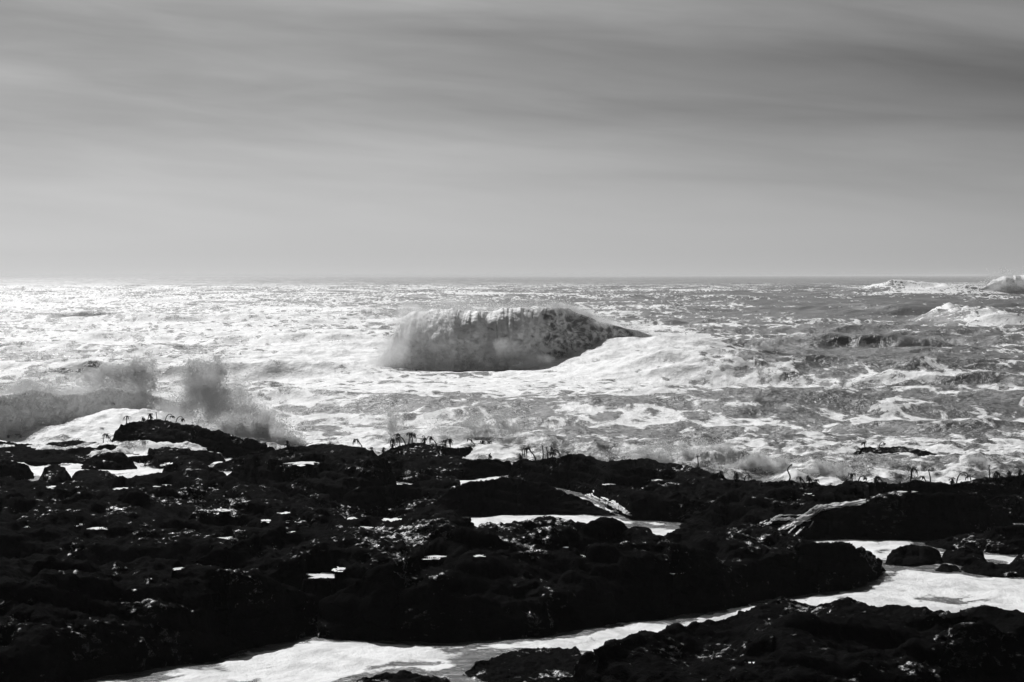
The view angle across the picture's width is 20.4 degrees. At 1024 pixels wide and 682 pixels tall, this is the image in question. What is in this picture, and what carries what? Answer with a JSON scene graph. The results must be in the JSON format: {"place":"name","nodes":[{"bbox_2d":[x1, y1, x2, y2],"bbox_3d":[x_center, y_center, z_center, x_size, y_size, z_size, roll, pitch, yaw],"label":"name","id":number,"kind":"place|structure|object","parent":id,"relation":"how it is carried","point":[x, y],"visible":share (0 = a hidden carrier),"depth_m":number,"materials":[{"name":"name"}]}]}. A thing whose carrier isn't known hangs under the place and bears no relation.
{"place":"outdoors","nodes":[
{"label":"outdoors","id":0,"kind":"place"},
{"bbox_2d":[0,275,1023,681],"bbox_3d":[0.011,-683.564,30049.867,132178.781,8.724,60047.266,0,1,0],"label":"sea","id":1,"kind":"structure","parent":0,"point":[838,369],"depth_m":222.42,"materials":[{"name":"grey liquid"}]},
{"bbox_2d":[0,459,34,479],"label":"rock outcrop","id":2,"kind":"object","parent":1,"relation":"in","point":[17,470],"visible":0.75,"depth_m":111.23,"materials":[{"name":"black stone"}]},
{"bbox_2d":[39,464,70,484],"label":"rock outcrop","id":3,"kind":"object","parent":1,"relation":"in","point":[53,474],"visible":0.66,"depth_m":110.25,"materials":[{"name":"black stone"}]},
{"bbox_2d":[0,440,162,465],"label":"rock outcrop","id":4,"kind":"object","parent":1,"relation":"in","point":[24,453],"visible":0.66,"depth_m":122.04,"materials":[{"name":"black stone"}]},
{"bbox_2d":[126,454,147,456],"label":"tide pool","id":5,"kind":"structure","parent":4,"relation":"on","point":[129,455],"depth_m":122.69,"materials":[{"name":"grey liquid"}]},
{"bbox_2d":[0,345,179,439],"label":"breaking wave","id":6,"kind":"object","parent":1,"relation":"on","point":[24,408],"visible":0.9,"depth_m":154.82,"materials":[{"name":"grey liquid"}]},
{"bbox_2d":[71,469,117,480],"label":"rock outcrop","id":7,"kind":"object","parent":1,"relation":"in","point":[86,475],"visible":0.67,"depth_m":111.16,"materials":[{"name":"black stone"}]},
{"bbox_2d":[81,452,136,469],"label":"rock outcrop","id":8,"kind":"object","parent":1,"relation":"in","point":[113,461],"visible":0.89,"depth_m":117.49,"materials":[{"name":"black stone"}]},
{"bbox_2d":[0,553,318,681],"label":"rock outcrop","id":9,"kind":"object","parent":1,"relation":"in","point":[65,618],"visible":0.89,"depth_m":58.81,"materials":[{"name":"black stone"}]},
{"bbox_2d":[143,455,211,468],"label":"rock outcrop","id":10,"kind":"object","parent":1,"relation":"in","point":[154,463],"visible":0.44,"depth_m":119.23,"materials":[{"name":"black stone"}]},
{"bbox_2d":[144,446,225,462],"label":"rock outcrop","id":11,"kind":"object","parent":1,"relation":"in","point":[168,454],"visible":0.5,"depth_m":122.94,"materials":[{"name":"black stone"}]},
{"bbox_2d":[0,471,385,565],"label":"rock outcrop","id":12,"kind":"object","parent":1,"relation":"in","point":[181,518],"visible":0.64,"depth_m":79.64,"materials":[{"name":"black stone"}]},
{"bbox_2d":[88,527,104,529],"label":"tide pool","id":13,"kind":"structure","parent":12,"relation":"on","point":[96,528],"depth_m":77.48,"materials":[{"name":"grey liquid"}]},
{"bbox_2d":[111,419,276,457],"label":"rock outcrop","id":14,"kind":"object","parent":1,"relation":"in","point":[228,445],"visible":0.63,"depth_m":127.48,"materials":[{"name":"black stone"}]},
{"bbox_2d":[162,459,225,480],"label":"rock outcrop","id":15,"kind":"object","parent":1,"relation":"in","point":[194,468],"visible":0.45,"depth_m":110.25,"materials":[{"name":"black stone"}]},
{"bbox_2d":[136,342,328,445],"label":"sea spray","id":16,"kind":"object","parent":1,"relation":"on","point":[250,421],"visible":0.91,"depth_m":139.25,"materials":[{"name":"white liquid"}]},
{"bbox_2d":[213,454,252,470],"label":"rock outcrop","id":17,"kind":"object","parent":1,"relation":"in","point":[232,464],"visible":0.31,"depth_m":117.14,"materials":[{"name":"black stone"}]},
{"bbox_2d":[227,450,396,502],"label":"rock outcrop","id":18,"kind":"object","parent":1,"relation":"in","point":[337,478],"visible":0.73,"depth_m":100.63,"materials":[{"name":"black stone"}]},
{"bbox_2d":[292,461,316,465],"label":"tide pool","id":19,"kind":"structure","parent":18,"relation":"on","point":[307,462],"depth_m":102.26,"materials":[{"name":"grey liquid"}]},
{"bbox_2d":[277,443,379,458],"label":"rock outcrop","id":20,"kind":"object","parent":1,"relation":"in","point":[333,450],"visible":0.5,"depth_m":124.68,"materials":[{"name":"black stone"}]},
{"bbox_2d":[352,439,362,448],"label":"sea palm","id":21,"kind":"object","parent":20,"relation":"on","point":[354,440],"visible":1,"depth_m":124.25,"materials":[{"name":"black plant"}]},
{"bbox_2d":[189,504,475,600],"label":"rock outcrop","id":22,"kind":"object","parent":1,"relation":"in","point":[287,556],"visible":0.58,"depth_m":67.98,"materials":[{"name":"black stone"}]},
{"bbox_2d":[306,572,333,578],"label":"tide pool","id":23,"kind":"structure","parent":22,"relation":"on","point":[325,575],"depth_m":66.66,"materials":[{"name":"grey liquid"}]},
{"bbox_2d":[332,567,344,571],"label":"tide pool","id":24,"kind":"structure","parent":22,"relation":"on","point":[338,568],"depth_m":66.31,"materials":[{"name":"grey liquid"}]},
{"bbox_2d":[382,518,401,521],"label":"tide pool","id":25,"kind":"structure","parent":22,"relation":"on","point":[390,520],"depth_m":75.90,"materials":[{"name":"grey liquid"}]},
{"bbox_2d":[341,476,460,516],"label":"rock outcrop","id":26,"kind":"object","parent":1,"relation":"in","point":[394,501],"visible":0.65,"depth_m":95.51,"materials":[{"name":"black stone"}]},
{"bbox_2d":[356,670,449,681],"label":"rock outcrop","id":27,"kind":"object","parent":1,"relation":"in","point":[403,676],"visible":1,"depth_m":56.08,"materials":[{"name":"black stone"}]},
{"bbox_2d":[378,442,472,461],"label":"rock outcrop","id":28,"kind":"object","parent":1,"relation":"in","point":[405,452],"visible":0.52,"depth_m":123.63,"materials":[{"name":"black stone"}]},
{"bbox_2d":[389,438,396,447],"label":"sea palm","id":29,"kind":"object","parent":28,"relation":"on","point":[392,445],"visible":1,"depth_m":123.68,"materials":[{"name":"black plant"}]},
{"bbox_2d":[394,436,402,446],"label":"sea palm","id":30,"kind":"object","parent":28,"relation":"on","point":[397,438],"visible":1,"depth_m":123.75,"materials":[{"name":"black plant"}]},
{"bbox_2d":[404,432,412,443],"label":"sea palm","id":31,"kind":"object","parent":28,"relation":"on","point":[410,433],"visible":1,"depth_m":125.20,"materials":[{"name":"black plant"}]},
{"bbox_2d":[410,433,416,443],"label":"sea palm","id":32,"kind":"object","parent":28,"relation":"on","point":[414,435],"visible":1,"depth_m":125.34,"materials":[{"name":"black plant"}]},
{"bbox_2d":[426,436,436,444],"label":"sea palm","id":33,"kind":"object","parent":28,"relation":"on","point":[430,438],"visible":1,"depth_m":123.98,"materials":[{"name":"black plant"}]},
{"bbox_2d":[440,439,446,447],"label":"sea palm","id":34,"kind":"object","parent":28,"relation":"on","point":[443,442],"visible":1,"depth_m":123.59,"materials":[{"name":"black plant"}]},
{"bbox_2d":[389,454,511,482],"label":"rock outcrop","id":35,"kind":"object","parent":1,"relation":"in","point":[423,467],"visible":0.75,"depth_m":112.14,"materials":[{"name":"black stone"}]},
{"bbox_2d":[371,397,536,443],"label":"sea spray","id":36,"kind":"object","parent":1,"relation":"on","point":[390,425],"visible":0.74,"depth_m":131.06,"materials":[{"name":"white liquid"}]},
{"bbox_2d":[369,297,653,370],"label":"breaking wave","id":37,"kind":"object","parent":1,"relation":"on","point":[459,339],"visible":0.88,"depth_m":251.26,"materials":[{"name":"grey liquid"}]},
{"bbox_2d":[463,646,580,681],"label":"rock outcrop","id":38,"kind":"object","parent":1,"relation":"in","point":[551,664],"visible":0.91,"depth_m":57.39,"materials":[{"name":"black stone"}]},
{"bbox_2d":[436,476,616,516],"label":"rock outcrop","id":39,"kind":"object","parent":1,"relation":"in","point":[515,495],"visible":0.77,"depth_m":95.29,"materials":[{"name":"black stone"}]},
{"bbox_2d":[315,515,745,643],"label":"rock outcrop","id":40,"kind":"object","parent":1,"relation":"in","point":[532,577],"visible":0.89,"depth_m":65.20,"materials":[{"name":"black stone"}]},
{"bbox_2d":[424,555,445,559],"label":"tide pool","id":41,"kind":"structure","parent":40,"relation":"on","point":[436,556],"depth_m":66.46,"materials":[{"name":"grey liquid"}]},
{"bbox_2d":[508,453,762,522],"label":"rock outcrop","id":42,"kind":"object","parent":1,"relation":"in","point":[676,492],"visible":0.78,"depth_m":100.30,"materials":[{"name":"black stone"}]},
{"bbox_2d":[521,446,535,460],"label":"sea palm","id":43,"kind":"object","parent":42,"relation":"on","point":[526,448],"visible":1,"depth_m":109.84,"materials":[{"name":"black plant"}]},
{"bbox_2d":[547,447,558,457],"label":"sea palm","id":44,"kind":"object","parent":42,"relation":"on","point":[551,449],"visible":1,"depth_m":108.31,"materials":[{"name":"black plant"}]},
{"bbox_2d":[549,449,560,456],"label":"sea palm","id":45,"kind":"object","parent":42,"relation":"on","point":[550,452],"visible":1,"depth_m":107.65,"materials":[{"name":"black plant"}]},
{"bbox_2d":[590,494,631,515],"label":"cascade","id":46,"kind":"object","parent":42,"relation":"on","point":[613,506],"visible":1,"depth_m":95.52,"materials":[{"name":"white liquid"}]},
{"bbox_2d":[601,497,629,513],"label":"cascade","id":47,"kind":"object","parent":42,"relation":"on","point":[604,498],"visible":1,"depth_m":96.14,"materials":[{"name":"white liquid"}]},
{"bbox_2d":[606,498,624,510],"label":"cascade","id":48,"kind":"object","parent":42,"relation":"on","point":[617,504],"visible":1,"depth_m":95.81,"materials":[{"name":"white liquid"}]},
{"bbox_2d":[603,499,628,513],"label":"cascade","id":49,"kind":"object","parent":42,"relation":"on","point":[616,507],"visible":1,"depth_m":95.85,"materials":[{"name":"white liquid"}]},
{"bbox_2d":[733,471,738,480],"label":"sea palm","id":50,"kind":"object","parent":42,"relation":"on","point":[736,475],"visible":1,"depth_m":94.69,"materials":[{"name":"black plant"}]},
{"bbox_2d":[601,426,743,462],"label":"sea spray","id":51,"kind":"object","parent":1,"relation":"on","point":[683,444],"visible":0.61,"depth_m":117.79,"materials":[{"name":"white liquid"}]},
{"bbox_2d":[711,446,796,474],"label":"sea spray","id":52,"kind":"object","parent":1,"relation":"on","point":[753,462],"visible":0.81,"depth_m":113.94,"materials":[{"name":"white liquid"}]},
{"bbox_2d":[679,480,868,539],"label":"rock outcrop","id":53,"kind":"object","parent":1,"relation":"in","point":[755,502],"visible":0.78,"depth_m":88.12,"materials":[{"name":"black stone"}]},
{"bbox_2d":[806,475,814,483],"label":"sea palm","id":54,"kind":"object","parent":53,"relation":"on","point":[808,478],"visible":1,"depth_m":92.93,"materials":[{"name":"black plant"}]},
{"bbox_2d":[848,473,855,482],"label":"sea palm","id":55,"kind":"object","parent":53,"relation":"on","point":[851,475],"visible":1,"depth_m":93.13,"materials":[{"name":"black plant"}]},
{"bbox_2d":[664,522,885,603],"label":"rock outcrop","id":56,"kind":"object","parent":1,"relation":"in","point":[765,562],"visible":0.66,"depth_m":71.98,"materials":[{"name":"black stone"}]},
{"bbox_2d":[565,596,1023,681],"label":"rock outcrop","id":57,"kind":"object","parent":1,"relation":"in","point":[784,639],"visible":1,"depth_m":53.08,"materials":[{"name":"black stone"}]},
{"bbox_2d":[774,445,865,477],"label":"sea spray","id":58,"kind":"object","parent":1,"relation":"on","point":[822,469],"visible":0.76,"depth_m":111.96,"materials":[{"name":"white liquid"}]},
{"bbox_2d":[853,446,936,456],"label":"rock outcrop","id":59,"kind":"object","parent":1,"relation":"in","point":[892,449],"visible":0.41,"depth_m":124.76,"materials":[{"name":"black stone"}]},
{"bbox_2d":[883,544,944,566],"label":"rock outcrop","id":60,"kind":"object","parent":1,"relation":"in","point":[912,555],"visible":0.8,"depth_m":78.82,"materials":[{"name":"black stone"}]},
{"bbox_2d":[824,491,1012,540],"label":"rock outcrop","id":61,"kind":"object","parent":1,"relation":"in","point":[894,515],"visible":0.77,"depth_m":86.67,"materials":[{"name":"black stone"}]},
{"bbox_2d":[779,503,836,527],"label":"cascade","id":62,"kind":"object","parent":61,"relation":"on","point":[805,514],"visible":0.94,"depth_m":86.61,"materials":[{"name":"white liquid"}]},
{"bbox_2d":[782,503,840,528],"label":"cascade","id":63,"kind":"object","parent":61,"relation":"on","point":[794,522],"visible":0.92,"depth_m":83.13,"materials":[{"name":"white liquid"}]},
{"bbox_2d":[796,503,832,520],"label":"cascade","id":64,"kind":"object","parent":61,"relation":"on","point":[809,513],"visible":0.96,"depth_m":86.80,"materials":[{"name":"white liquid"}]},
{"bbox_2d":[778,505,853,529],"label":"cascade","id":65,"kind":"object","parent":61,"relation":"on","point":[815,509],"visible":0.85,"depth_m":86.87,"materials":[{"name":"white liquid"}]},
{"bbox_2d":[792,502,844,521],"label":"cascade","id":66,"kind":"object","parent":61,"relation":"on","point":[816,506],"visible":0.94,"depth_m":87.05,"materials":[{"name":"white liquid"}]},
{"bbox_2d":[782,499,865,527],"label":"cascade","id":67,"kind":"object","parent":61,"relation":"on","point":[855,502],"visible":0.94,"depth_m":87.12,"materials":[{"name":"white liquid"}]},
{"bbox_2d":[785,503,862,528],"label":"cascade","id":68,"kind":"object","parent":61,"relation":"on","point":[825,508],"visible":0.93,"depth_m":87.08,"materials":[{"name":"grey liquid"}]},
{"bbox_2d":[786,501,865,528],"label":"cascade","id":69,"kind":"object","parent":61,"relation":"on","point":[799,523],"visible":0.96,"depth_m":86.98,"materials":[{"name":"white liquid"}]},
{"bbox_2d":[803,500,868,519],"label":"cascade","id":70,"kind":"object","parent":61,"relation":"on","point":[806,517],"visible":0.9,"depth_m":86.74,"materials":[{"name":"white liquid"}]},
{"bbox_2d":[864,474,1023,501],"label":"rock outcrop","id":71,"kind":"object","parent":1,"relation":"in","point":[984,489],"visible":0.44,"depth_m":99.48,"materials":[{"name":"black stone"}]},
{"bbox_2d":[904,466,918,480],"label":"sea palm","id":72,"kind":"object","parent":71,"relation":"on","point":[912,469],"visible":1,"depth_m":98.30,"materials":[{"name":"black plant"}]},
{"bbox_2d":[956,472,971,483],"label":"sea palm","id":73,"kind":"object","parent":71,"relation":"on","point":[968,476],"visible":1,"depth_m":99.81,"materials":[{"name":"black plant"}]},
{"bbox_2d":[992,470,999,479],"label":"sea palm","id":74,"kind":"object","parent":71,"relation":"on","point":[996,474],"visible":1,"depth_m":100.21,"materials":[{"name":"black plant"}]},
{"bbox_2d":[935,563,960,572],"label":"rock outcrop","id":75,"kind":"object","parent":1,"relation":"in","point":[945,567],"visible":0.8,"depth_m":77.00,"materials":[{"name":"black stone"}]},
{"bbox_2d":[942,548,986,565],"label":"rock outcrop","id":76,"kind":"object","parent":1,"relation":"in","point":[960,557],"visible":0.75,"depth_m":78.95,"materials":[{"name":"black stone"}]},
{"bbox_2d":[925,524,1023,554],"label":"rock outcrop","id":77,"kind":"object","parent":1,"relation":"in","point":[1007,540],"visible":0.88,"depth_m":82.25,"materials":[{"name":"black stone"}]},
{"bbox_2d":[961,452,991,469],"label":"sea spray","id":78,"kind":"object","parent":1,"relation":"on","point":[980,461],"visible":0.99,"depth_m":115.80,"materials":[{"name":"white liquid"}]},
{"bbox_2d":[960,552,1023,576],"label":"rock outcrop","id":79,"kind":"object","parent":1,"relation":"in","point":[1014,567],"visible":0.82,"depth_m":76.25,"materials":[{"name":"black stone"}]},
{"bbox_2d":[974,266,1023,292],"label":"breaking wave","id":80,"kind":"object","parent":1,"relation":"on","point":[1012,283],"visible":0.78,"depth_m":1090.94,"materials":[{"name":"grey liquid"}]},
{"bbox_2d":[985,494,1023,522],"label":"rock outcrop","id":81,"kind":"object","parent":1,"relation":"in","point":[1011,507],"visible":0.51,"depth_m":92.56,"materials":[{"name":"black stone"}]},
{"bbox_2d":[0,0,1023,276],"label":"sky","id":82,"kind":"structure","parent":0,"point":[139,138],"materials":[{"name":"grey"}]}
]}

